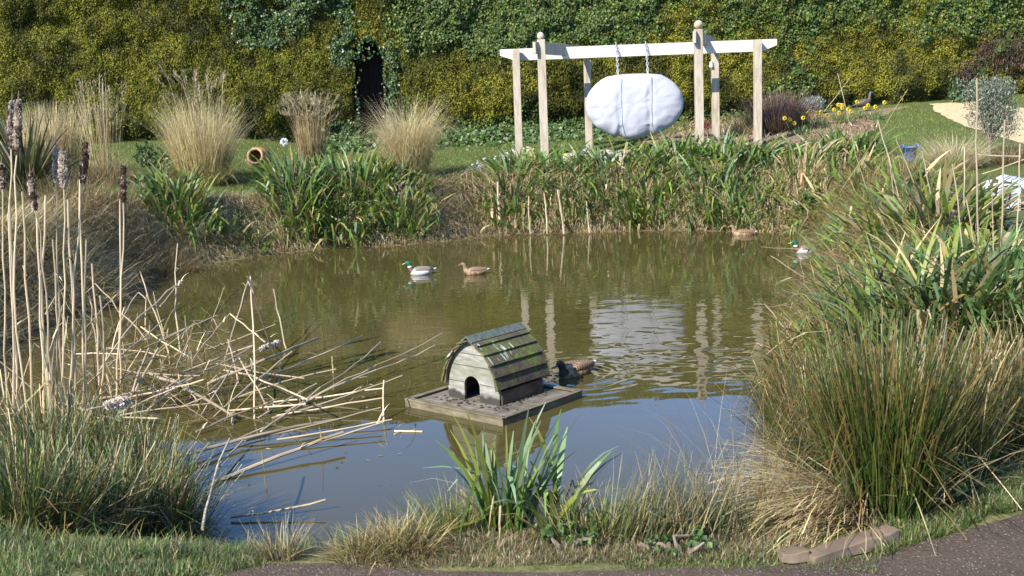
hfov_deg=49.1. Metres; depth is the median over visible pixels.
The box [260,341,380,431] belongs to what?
reed stem
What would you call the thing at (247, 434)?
reed stem
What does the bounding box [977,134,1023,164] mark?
ornamental grass
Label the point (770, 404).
rush tussock
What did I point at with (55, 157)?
cattail
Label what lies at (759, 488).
grass tussock
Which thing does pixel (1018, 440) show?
rush tussock
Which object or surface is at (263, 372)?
reed stem
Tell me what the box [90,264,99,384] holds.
reed stem
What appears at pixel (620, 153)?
rock
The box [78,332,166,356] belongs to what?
reed stem
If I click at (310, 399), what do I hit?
reed stem
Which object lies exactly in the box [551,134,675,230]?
iris clump
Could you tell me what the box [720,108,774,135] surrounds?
ornamental grass
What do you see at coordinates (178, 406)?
reed stem
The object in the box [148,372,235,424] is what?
reed stem
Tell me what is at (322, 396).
reed stem
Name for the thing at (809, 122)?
daffodil clump
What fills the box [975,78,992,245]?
reed stem
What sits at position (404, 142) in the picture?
ornamental grass
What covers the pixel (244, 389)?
reed stem
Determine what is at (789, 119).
daffodil clump
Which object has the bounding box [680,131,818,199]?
iris clump
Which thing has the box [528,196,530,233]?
dead stalk
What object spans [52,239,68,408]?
reed stem
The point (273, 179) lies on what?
iris clump
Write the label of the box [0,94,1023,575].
ground
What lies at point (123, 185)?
cattail
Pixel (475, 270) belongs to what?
duck
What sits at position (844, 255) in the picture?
bank grass
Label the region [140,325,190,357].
reed stem
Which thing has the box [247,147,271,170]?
terracotta urn
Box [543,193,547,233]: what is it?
dead stalk
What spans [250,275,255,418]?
reed stem
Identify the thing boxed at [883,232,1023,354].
iris clump
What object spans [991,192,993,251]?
reed stem
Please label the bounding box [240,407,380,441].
reed stem
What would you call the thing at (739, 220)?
iris clump
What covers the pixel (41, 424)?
rush tussock
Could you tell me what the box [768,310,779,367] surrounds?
iris shoot
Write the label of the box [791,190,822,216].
bramble
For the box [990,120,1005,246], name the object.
reed stem
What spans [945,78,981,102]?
leafy shrub
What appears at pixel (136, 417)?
reed stem
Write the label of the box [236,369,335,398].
reed stem
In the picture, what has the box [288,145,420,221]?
iris clump
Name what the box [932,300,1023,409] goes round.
rush tussock
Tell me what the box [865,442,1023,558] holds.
turf grass
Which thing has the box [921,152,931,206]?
reed stem
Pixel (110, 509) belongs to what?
rush tussock
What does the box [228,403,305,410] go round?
reed stem
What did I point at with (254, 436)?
reed stem
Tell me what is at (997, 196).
reed stem
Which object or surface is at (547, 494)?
iris clump
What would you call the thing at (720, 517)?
grass tussock
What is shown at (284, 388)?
reed stem
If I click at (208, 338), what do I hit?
reed stem
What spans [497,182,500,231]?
dead stalk
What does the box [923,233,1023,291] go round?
iris clump
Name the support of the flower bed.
on the ground at (604, 566)
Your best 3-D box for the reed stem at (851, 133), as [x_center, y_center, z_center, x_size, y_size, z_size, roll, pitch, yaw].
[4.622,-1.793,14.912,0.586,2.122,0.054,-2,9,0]
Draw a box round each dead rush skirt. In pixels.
[692,414,897,562]
[708,424,793,500]
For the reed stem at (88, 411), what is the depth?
9.53 m
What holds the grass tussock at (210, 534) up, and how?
on the ground at (604, 566)
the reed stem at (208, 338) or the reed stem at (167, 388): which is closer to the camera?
the reed stem at (167, 388)
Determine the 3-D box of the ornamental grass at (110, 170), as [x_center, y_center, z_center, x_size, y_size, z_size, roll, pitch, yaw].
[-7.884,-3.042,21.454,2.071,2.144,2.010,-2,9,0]
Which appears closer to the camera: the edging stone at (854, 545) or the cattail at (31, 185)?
the edging stone at (854, 545)
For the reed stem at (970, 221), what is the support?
on the ground at (604, 566)
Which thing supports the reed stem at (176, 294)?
on the water
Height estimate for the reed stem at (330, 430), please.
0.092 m
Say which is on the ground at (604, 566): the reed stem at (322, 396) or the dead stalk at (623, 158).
the dead stalk at (623, 158)
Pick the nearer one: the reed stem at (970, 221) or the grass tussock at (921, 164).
the reed stem at (970, 221)
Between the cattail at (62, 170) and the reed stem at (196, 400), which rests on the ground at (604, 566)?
the cattail at (62, 170)
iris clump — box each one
[127,162,236,253]
[161,192,285,257]
[238,143,348,250]
[254,168,409,250]
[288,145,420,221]
[342,152,462,244]
[410,403,589,544]
[457,145,582,234]
[462,410,636,543]
[479,144,565,170]
[502,139,630,233]
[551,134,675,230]
[593,140,714,231]
[617,129,734,179]
[649,124,782,232]
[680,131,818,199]
[687,160,787,231]
[727,132,866,233]
[755,212,995,372]
[768,141,885,235]
[774,163,965,270]
[777,205,933,316]
[780,144,919,235]
[780,214,1023,388]
[796,120,901,161]
[805,151,970,259]
[817,217,1023,300]
[833,159,1023,259]
[841,221,1023,373]
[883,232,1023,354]
[903,221,1023,263]
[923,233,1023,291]
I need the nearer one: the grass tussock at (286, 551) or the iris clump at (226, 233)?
the grass tussock at (286, 551)
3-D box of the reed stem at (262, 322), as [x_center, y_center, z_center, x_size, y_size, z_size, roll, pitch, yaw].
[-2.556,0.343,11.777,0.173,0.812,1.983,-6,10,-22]
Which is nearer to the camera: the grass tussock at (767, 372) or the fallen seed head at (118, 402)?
the fallen seed head at (118, 402)
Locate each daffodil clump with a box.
[783,116,811,135]
[803,110,813,125]
[814,110,829,126]
[830,103,846,120]
[832,108,857,123]
[846,100,867,117]
[865,100,886,120]
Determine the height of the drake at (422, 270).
0.254 m
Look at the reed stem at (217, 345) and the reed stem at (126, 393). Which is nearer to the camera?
the reed stem at (126, 393)
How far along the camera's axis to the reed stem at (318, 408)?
9.39 m
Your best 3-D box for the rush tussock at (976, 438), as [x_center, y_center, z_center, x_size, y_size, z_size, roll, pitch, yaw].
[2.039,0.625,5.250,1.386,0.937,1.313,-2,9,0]
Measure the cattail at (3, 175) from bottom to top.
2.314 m
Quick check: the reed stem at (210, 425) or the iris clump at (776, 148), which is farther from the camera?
the iris clump at (776, 148)
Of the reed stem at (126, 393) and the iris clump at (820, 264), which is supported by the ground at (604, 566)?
the iris clump at (820, 264)
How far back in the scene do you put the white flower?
25.66 m
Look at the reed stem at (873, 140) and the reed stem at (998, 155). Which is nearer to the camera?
the reed stem at (998, 155)
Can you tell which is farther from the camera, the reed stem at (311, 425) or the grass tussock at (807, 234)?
the grass tussock at (807, 234)
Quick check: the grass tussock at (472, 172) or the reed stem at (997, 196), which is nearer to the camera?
the reed stem at (997, 196)
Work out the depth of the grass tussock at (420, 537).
4.67 m
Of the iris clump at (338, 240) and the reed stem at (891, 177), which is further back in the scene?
the iris clump at (338, 240)
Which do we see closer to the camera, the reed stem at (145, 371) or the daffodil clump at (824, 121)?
the reed stem at (145, 371)
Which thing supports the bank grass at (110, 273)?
on the ground at (604, 566)
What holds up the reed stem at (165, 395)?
on the water
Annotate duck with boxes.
[459,262,489,274]
[552,359,596,377]
[727,224,756,235]
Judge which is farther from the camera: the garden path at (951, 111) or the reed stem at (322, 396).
the garden path at (951, 111)
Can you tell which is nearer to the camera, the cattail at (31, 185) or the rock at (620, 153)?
the cattail at (31, 185)
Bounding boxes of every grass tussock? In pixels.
[0,169,188,265]
[182,522,237,544]
[232,510,327,562]
[299,519,408,571]
[319,500,470,573]
[375,472,514,536]
[448,166,506,234]
[503,474,690,551]
[576,442,755,546]
[593,350,871,529]
[611,438,803,547]
[713,317,821,428]
[780,166,868,242]
[816,142,990,230]
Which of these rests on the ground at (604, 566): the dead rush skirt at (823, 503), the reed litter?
the dead rush skirt at (823, 503)
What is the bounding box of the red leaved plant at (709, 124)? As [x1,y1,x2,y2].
[704,119,711,129]
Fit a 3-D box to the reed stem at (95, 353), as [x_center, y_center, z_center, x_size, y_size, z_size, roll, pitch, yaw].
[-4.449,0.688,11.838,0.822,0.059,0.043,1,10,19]
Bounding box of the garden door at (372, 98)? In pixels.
[356,41,388,133]
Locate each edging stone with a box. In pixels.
[777,546,809,563]
[806,524,899,564]
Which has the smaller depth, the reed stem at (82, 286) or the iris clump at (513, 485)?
the iris clump at (513, 485)
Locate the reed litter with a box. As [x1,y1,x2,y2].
[0,288,256,428]
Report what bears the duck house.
on the water
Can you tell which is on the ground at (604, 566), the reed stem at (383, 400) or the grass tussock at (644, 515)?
the grass tussock at (644, 515)
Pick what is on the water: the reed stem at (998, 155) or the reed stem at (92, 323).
the reed stem at (92, 323)
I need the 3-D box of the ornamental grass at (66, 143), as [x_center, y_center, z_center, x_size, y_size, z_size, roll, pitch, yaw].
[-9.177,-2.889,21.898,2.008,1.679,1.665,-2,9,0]
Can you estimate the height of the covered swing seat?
2.053 m
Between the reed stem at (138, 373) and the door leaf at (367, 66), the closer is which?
the reed stem at (138, 373)
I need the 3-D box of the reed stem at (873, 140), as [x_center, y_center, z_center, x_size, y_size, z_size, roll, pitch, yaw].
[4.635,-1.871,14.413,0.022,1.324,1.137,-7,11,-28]
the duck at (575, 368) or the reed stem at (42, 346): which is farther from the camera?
the duck at (575, 368)
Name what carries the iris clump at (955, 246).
on the ground at (604, 566)
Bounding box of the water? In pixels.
[0,229,819,547]
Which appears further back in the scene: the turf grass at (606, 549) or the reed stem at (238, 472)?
the reed stem at (238, 472)
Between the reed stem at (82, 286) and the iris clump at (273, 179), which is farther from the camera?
the iris clump at (273, 179)
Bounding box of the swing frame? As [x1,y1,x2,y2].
[500,20,776,160]
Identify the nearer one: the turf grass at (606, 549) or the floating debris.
the turf grass at (606, 549)
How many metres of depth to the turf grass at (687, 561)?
4.38 m
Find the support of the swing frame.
on the ground at (604, 566)
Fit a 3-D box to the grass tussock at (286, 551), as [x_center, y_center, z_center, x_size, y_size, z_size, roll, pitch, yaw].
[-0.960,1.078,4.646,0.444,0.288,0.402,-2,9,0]
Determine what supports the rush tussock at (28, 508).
on the ground at (604, 566)
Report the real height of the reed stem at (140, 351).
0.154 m
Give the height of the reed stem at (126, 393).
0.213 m
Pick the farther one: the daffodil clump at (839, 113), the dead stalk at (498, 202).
the daffodil clump at (839, 113)
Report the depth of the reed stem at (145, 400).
9.47 m
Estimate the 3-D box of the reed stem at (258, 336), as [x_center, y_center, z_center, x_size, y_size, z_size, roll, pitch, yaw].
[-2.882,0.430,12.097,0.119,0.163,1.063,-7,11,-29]
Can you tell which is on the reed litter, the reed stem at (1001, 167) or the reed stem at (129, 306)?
the reed stem at (129, 306)
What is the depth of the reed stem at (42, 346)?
9.00 m
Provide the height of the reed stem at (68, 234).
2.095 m
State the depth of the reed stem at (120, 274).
10.42 m
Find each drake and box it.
[402,261,435,274]
[788,240,814,253]
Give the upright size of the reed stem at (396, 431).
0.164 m
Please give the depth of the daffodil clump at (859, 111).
27.25 m
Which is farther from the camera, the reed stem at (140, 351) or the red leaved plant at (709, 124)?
the red leaved plant at (709, 124)
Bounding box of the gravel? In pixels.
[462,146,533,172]
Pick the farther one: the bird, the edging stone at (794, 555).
the bird
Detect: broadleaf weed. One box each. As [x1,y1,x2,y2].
[72,516,112,539]
[541,519,600,548]
[639,525,712,556]
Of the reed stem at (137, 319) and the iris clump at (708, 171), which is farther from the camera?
the iris clump at (708, 171)
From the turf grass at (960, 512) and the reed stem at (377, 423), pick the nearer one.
the turf grass at (960, 512)
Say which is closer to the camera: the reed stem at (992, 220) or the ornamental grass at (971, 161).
the reed stem at (992, 220)
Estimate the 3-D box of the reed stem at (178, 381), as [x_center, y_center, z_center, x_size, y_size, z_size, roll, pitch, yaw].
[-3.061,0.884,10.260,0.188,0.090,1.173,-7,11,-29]
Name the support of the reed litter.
on the water
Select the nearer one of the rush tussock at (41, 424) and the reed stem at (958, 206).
the rush tussock at (41, 424)
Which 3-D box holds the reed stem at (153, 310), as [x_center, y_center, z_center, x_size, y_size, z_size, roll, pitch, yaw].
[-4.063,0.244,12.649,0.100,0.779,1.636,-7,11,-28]
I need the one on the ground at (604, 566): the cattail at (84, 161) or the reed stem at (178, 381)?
the cattail at (84, 161)
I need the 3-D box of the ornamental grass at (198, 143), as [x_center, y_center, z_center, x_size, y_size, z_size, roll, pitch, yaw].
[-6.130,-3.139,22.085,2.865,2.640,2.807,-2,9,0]
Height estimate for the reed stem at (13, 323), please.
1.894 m
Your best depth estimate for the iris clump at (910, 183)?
15.01 m
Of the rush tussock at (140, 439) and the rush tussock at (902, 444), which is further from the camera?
the rush tussock at (140, 439)
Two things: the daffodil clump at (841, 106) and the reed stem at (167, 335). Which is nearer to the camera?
the reed stem at (167, 335)
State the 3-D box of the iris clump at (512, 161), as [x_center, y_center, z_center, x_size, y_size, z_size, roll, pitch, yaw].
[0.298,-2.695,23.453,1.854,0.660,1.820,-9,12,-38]
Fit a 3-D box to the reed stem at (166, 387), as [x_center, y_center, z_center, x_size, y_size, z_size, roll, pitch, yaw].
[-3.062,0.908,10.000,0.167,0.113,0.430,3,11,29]
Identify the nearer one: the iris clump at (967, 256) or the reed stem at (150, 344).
the iris clump at (967, 256)
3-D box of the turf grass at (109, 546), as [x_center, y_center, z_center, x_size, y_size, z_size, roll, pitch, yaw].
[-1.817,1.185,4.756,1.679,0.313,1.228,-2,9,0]
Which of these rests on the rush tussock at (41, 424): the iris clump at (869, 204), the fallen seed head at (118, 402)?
the fallen seed head at (118, 402)
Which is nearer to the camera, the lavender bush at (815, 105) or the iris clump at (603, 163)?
the iris clump at (603, 163)
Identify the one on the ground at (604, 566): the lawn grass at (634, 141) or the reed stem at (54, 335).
the lawn grass at (634, 141)
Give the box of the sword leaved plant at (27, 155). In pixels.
[0,105,91,192]
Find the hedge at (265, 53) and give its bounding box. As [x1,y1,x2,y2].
[0,0,1023,147]
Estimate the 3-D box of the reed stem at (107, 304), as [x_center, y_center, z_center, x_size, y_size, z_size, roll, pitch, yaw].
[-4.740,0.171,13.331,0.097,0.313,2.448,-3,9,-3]
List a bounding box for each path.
[219,513,1023,575]
[930,101,1023,142]
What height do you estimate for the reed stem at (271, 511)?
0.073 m
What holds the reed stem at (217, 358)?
on the water
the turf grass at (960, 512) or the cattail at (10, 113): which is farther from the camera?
the cattail at (10, 113)
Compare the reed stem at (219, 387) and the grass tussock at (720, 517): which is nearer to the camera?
the grass tussock at (720, 517)
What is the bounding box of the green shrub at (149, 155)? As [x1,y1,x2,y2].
[132,138,175,177]
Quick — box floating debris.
[127,333,415,485]
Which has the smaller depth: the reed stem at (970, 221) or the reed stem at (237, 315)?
the reed stem at (970, 221)
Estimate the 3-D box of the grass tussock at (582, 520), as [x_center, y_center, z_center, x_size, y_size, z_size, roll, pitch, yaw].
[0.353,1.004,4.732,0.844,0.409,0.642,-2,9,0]
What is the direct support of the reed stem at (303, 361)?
on the water
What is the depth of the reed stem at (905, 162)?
11.96 m
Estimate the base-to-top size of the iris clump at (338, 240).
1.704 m
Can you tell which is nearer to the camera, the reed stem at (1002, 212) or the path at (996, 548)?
the path at (996, 548)
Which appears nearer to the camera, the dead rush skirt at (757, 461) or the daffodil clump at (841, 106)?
the dead rush skirt at (757, 461)
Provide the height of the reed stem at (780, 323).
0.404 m
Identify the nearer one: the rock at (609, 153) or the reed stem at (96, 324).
the reed stem at (96, 324)
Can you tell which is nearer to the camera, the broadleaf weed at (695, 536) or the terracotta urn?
the broadleaf weed at (695, 536)
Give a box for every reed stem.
[5,200,21,425]
[18,192,33,429]
[36,210,50,421]
[41,195,62,419]
[45,285,66,314]
[49,305,62,363]
[50,200,76,418]
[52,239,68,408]
[61,399,118,420]
[64,257,74,427]
[69,350,121,354]
[74,179,94,417]
[77,274,137,335]
[78,240,89,413]
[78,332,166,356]
[86,283,146,339]
[87,298,105,351]
[87,319,164,383]
[87,368,135,406]
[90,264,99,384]
[94,387,174,416]
[97,280,183,373]
[97,414,161,421]
[98,388,154,399]
[99,295,104,393]
[100,326,191,366]
[106,347,166,356]
[109,200,121,385]
[112,361,200,375]
[117,292,146,331]
[120,403,209,415]
[130,348,149,396]
[130,348,160,390]
[130,378,203,396]
[134,270,167,351]
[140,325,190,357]
[147,377,184,400]
[147,377,191,409]
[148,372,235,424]
[160,273,187,306]
[160,315,216,339]
[163,345,252,391]
[163,375,192,391]
[163,418,341,459]
[174,243,185,349]
[174,440,243,498]
[176,331,211,367]
[182,390,215,405]
[184,345,251,371]
[187,313,229,361]
[193,427,263,447]
[196,399,275,432]
[197,356,268,414]
[201,438,229,529]
[207,337,318,384]
[208,324,275,348]
[209,427,343,483]
[213,351,291,416]
[216,360,304,378]
[224,369,307,405]
[225,281,255,357]
[227,337,238,383]
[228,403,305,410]
[230,313,264,342]
[230,499,325,518]
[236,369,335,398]
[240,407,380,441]
[248,271,280,369]
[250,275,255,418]
[258,383,316,417]
[260,335,362,378]
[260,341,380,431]
[264,387,381,403]
[272,289,286,349]
[272,375,402,417]
[277,397,381,415]
[277,417,391,439]
[284,333,442,411]
[293,345,435,409]
[314,404,388,444]
[382,380,384,423]
[394,423,422,434]
[764,304,801,351]
[837,73,870,201]
[840,89,907,190]
[877,120,899,200]
[886,148,893,197]
[896,140,914,186]
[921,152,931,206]
[952,163,963,261]
[963,148,965,220]
[966,200,974,246]
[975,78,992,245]
[978,154,1020,156]
[982,159,1023,174]
[982,182,1014,209]
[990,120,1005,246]
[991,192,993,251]
[1016,144,1020,238]
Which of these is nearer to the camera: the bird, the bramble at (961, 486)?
the bramble at (961, 486)
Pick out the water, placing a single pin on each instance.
(626, 311)
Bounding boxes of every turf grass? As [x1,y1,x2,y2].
[0,515,269,575]
[340,522,811,568]
[621,541,881,573]
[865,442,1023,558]
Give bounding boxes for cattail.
[0,94,19,427]
[0,155,8,426]
[10,90,27,431]
[16,145,72,429]
[27,163,54,427]
[36,137,89,421]
[46,142,60,428]
[87,160,126,395]
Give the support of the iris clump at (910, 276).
on the ground at (604, 566)
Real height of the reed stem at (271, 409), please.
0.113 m
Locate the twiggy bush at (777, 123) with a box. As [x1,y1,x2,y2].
[733,88,824,132]
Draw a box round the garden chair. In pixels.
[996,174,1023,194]
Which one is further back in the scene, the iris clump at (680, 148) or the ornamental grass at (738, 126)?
the ornamental grass at (738, 126)
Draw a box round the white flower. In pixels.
[280,138,287,154]
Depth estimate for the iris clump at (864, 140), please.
21.49 m
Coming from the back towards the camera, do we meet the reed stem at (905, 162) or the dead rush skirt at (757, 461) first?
the reed stem at (905, 162)
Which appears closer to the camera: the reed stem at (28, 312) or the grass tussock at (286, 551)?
the grass tussock at (286, 551)
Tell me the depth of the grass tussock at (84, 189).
18.77 m
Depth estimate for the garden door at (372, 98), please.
29.21 m
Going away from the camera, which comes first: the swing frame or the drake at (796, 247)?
the drake at (796, 247)
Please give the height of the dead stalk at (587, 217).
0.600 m
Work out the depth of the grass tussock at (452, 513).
4.91 m
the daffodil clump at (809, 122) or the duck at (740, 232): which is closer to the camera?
the duck at (740, 232)
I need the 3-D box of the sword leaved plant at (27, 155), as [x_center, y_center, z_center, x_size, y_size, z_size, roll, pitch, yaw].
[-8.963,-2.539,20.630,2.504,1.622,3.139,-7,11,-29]
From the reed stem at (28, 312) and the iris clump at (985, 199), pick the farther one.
the iris clump at (985, 199)
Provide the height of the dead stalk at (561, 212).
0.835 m
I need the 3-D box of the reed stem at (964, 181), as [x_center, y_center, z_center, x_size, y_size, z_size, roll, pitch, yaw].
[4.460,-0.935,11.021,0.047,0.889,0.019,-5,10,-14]
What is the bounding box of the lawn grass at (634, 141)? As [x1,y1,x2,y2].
[0,93,1023,204]
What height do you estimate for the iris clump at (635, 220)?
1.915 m
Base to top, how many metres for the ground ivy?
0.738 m
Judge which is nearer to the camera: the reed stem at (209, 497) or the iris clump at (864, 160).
the reed stem at (209, 497)
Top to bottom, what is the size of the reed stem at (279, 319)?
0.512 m
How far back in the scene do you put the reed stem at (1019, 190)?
8.54 m
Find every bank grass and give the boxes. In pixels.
[0,177,204,411]
[0,353,888,552]
[149,154,882,275]
[729,145,969,398]
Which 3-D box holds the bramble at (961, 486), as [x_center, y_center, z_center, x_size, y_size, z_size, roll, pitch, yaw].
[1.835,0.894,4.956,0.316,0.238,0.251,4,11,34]
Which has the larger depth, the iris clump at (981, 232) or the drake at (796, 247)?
the drake at (796, 247)
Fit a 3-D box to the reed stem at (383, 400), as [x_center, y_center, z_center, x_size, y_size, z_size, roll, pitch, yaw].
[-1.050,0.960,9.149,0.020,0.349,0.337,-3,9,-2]
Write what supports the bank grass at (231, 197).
on the ground at (604, 566)
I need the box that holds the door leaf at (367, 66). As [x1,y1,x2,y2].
[356,41,388,133]
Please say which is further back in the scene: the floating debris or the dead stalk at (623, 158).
the dead stalk at (623, 158)
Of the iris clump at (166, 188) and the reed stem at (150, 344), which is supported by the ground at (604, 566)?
the iris clump at (166, 188)
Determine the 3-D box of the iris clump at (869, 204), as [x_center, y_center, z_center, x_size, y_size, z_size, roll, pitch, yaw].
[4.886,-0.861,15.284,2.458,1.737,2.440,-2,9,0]
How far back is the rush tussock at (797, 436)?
6.33 m
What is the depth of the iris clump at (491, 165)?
22.14 m
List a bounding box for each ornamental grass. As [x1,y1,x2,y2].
[0,98,93,181]
[61,75,148,184]
[125,61,262,185]
[277,88,341,169]
[343,88,473,180]
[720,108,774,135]
[902,128,1010,170]
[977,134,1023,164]
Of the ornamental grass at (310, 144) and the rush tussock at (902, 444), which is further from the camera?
the ornamental grass at (310, 144)
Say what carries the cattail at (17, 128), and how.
on the water
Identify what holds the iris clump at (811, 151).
on the ground at (604, 566)
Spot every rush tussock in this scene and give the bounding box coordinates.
[0,381,147,475]
[0,405,157,539]
[0,418,191,543]
[18,432,241,544]
[22,389,204,478]
[56,436,264,543]
[58,402,230,502]
[706,326,904,493]
[714,304,1023,552]
[718,339,920,504]
[792,321,1023,512]
[897,322,1023,467]
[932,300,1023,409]
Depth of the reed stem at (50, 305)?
12.70 m
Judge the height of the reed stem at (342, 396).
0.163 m
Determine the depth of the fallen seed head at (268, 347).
11.39 m
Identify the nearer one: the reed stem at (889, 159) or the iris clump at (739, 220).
the reed stem at (889, 159)
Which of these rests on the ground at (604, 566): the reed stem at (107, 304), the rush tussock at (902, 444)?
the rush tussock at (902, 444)
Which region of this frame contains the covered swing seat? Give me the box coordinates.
[585,41,682,138]
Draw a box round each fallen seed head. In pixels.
[87,395,138,410]
[252,340,281,351]
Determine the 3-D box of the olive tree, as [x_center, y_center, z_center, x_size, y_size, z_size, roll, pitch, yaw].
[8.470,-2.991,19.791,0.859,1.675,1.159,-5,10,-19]
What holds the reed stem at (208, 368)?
on the water
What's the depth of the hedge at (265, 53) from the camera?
28.27 m
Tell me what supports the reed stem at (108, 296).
on the reed litter
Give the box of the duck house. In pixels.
[405,322,581,425]
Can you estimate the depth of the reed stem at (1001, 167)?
9.40 m
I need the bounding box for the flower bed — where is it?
[642,106,907,147]
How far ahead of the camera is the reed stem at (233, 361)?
11.01 m
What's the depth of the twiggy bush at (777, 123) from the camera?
25.72 m
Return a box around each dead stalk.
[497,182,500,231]
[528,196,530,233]
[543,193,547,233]
[557,190,564,233]
[586,201,589,232]
[619,142,626,179]
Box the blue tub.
[901,143,918,161]
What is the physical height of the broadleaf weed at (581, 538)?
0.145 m
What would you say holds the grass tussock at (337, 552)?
on the ground at (604, 566)
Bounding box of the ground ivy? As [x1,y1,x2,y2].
[318,118,620,155]
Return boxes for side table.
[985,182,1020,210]
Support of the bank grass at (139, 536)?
on the ground at (604, 566)
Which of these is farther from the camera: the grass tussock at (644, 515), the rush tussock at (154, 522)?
the rush tussock at (154, 522)
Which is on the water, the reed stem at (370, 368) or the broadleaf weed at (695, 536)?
the reed stem at (370, 368)
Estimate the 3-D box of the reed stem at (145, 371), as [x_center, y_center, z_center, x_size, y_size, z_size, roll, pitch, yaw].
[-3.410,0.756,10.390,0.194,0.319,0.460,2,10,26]
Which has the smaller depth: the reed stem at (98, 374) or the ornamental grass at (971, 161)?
the reed stem at (98, 374)
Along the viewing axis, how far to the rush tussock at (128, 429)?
7.86 m
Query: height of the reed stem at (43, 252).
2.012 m
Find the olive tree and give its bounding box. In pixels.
[958,74,1023,163]
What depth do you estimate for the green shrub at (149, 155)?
22.17 m
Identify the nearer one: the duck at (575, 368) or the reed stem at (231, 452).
the reed stem at (231, 452)
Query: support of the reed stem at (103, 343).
in the water
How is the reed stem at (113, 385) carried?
on the water
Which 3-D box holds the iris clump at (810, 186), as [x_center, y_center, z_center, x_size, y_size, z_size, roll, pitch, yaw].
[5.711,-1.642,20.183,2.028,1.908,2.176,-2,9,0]
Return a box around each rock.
[600,149,613,158]
[616,150,631,158]
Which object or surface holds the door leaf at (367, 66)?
in the garden door at (372, 98)
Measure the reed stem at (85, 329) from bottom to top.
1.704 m
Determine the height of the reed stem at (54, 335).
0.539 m
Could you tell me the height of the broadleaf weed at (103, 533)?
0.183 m
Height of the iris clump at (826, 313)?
1.433 m
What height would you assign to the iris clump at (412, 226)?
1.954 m
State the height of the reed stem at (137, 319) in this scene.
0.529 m
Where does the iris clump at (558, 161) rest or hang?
on the ground at (604, 566)
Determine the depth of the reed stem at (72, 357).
9.06 m
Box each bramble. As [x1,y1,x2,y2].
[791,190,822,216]
[931,464,968,509]
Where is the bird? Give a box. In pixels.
[852,91,872,111]
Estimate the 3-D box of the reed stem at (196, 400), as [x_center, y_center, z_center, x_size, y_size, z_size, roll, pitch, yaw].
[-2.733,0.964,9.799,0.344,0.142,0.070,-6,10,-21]
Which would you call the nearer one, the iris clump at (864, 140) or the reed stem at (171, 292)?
the reed stem at (171, 292)
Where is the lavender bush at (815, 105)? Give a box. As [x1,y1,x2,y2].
[800,94,825,113]
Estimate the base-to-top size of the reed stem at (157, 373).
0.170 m
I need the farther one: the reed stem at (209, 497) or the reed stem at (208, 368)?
the reed stem at (208, 368)
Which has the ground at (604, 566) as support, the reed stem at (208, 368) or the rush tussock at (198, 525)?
the rush tussock at (198, 525)

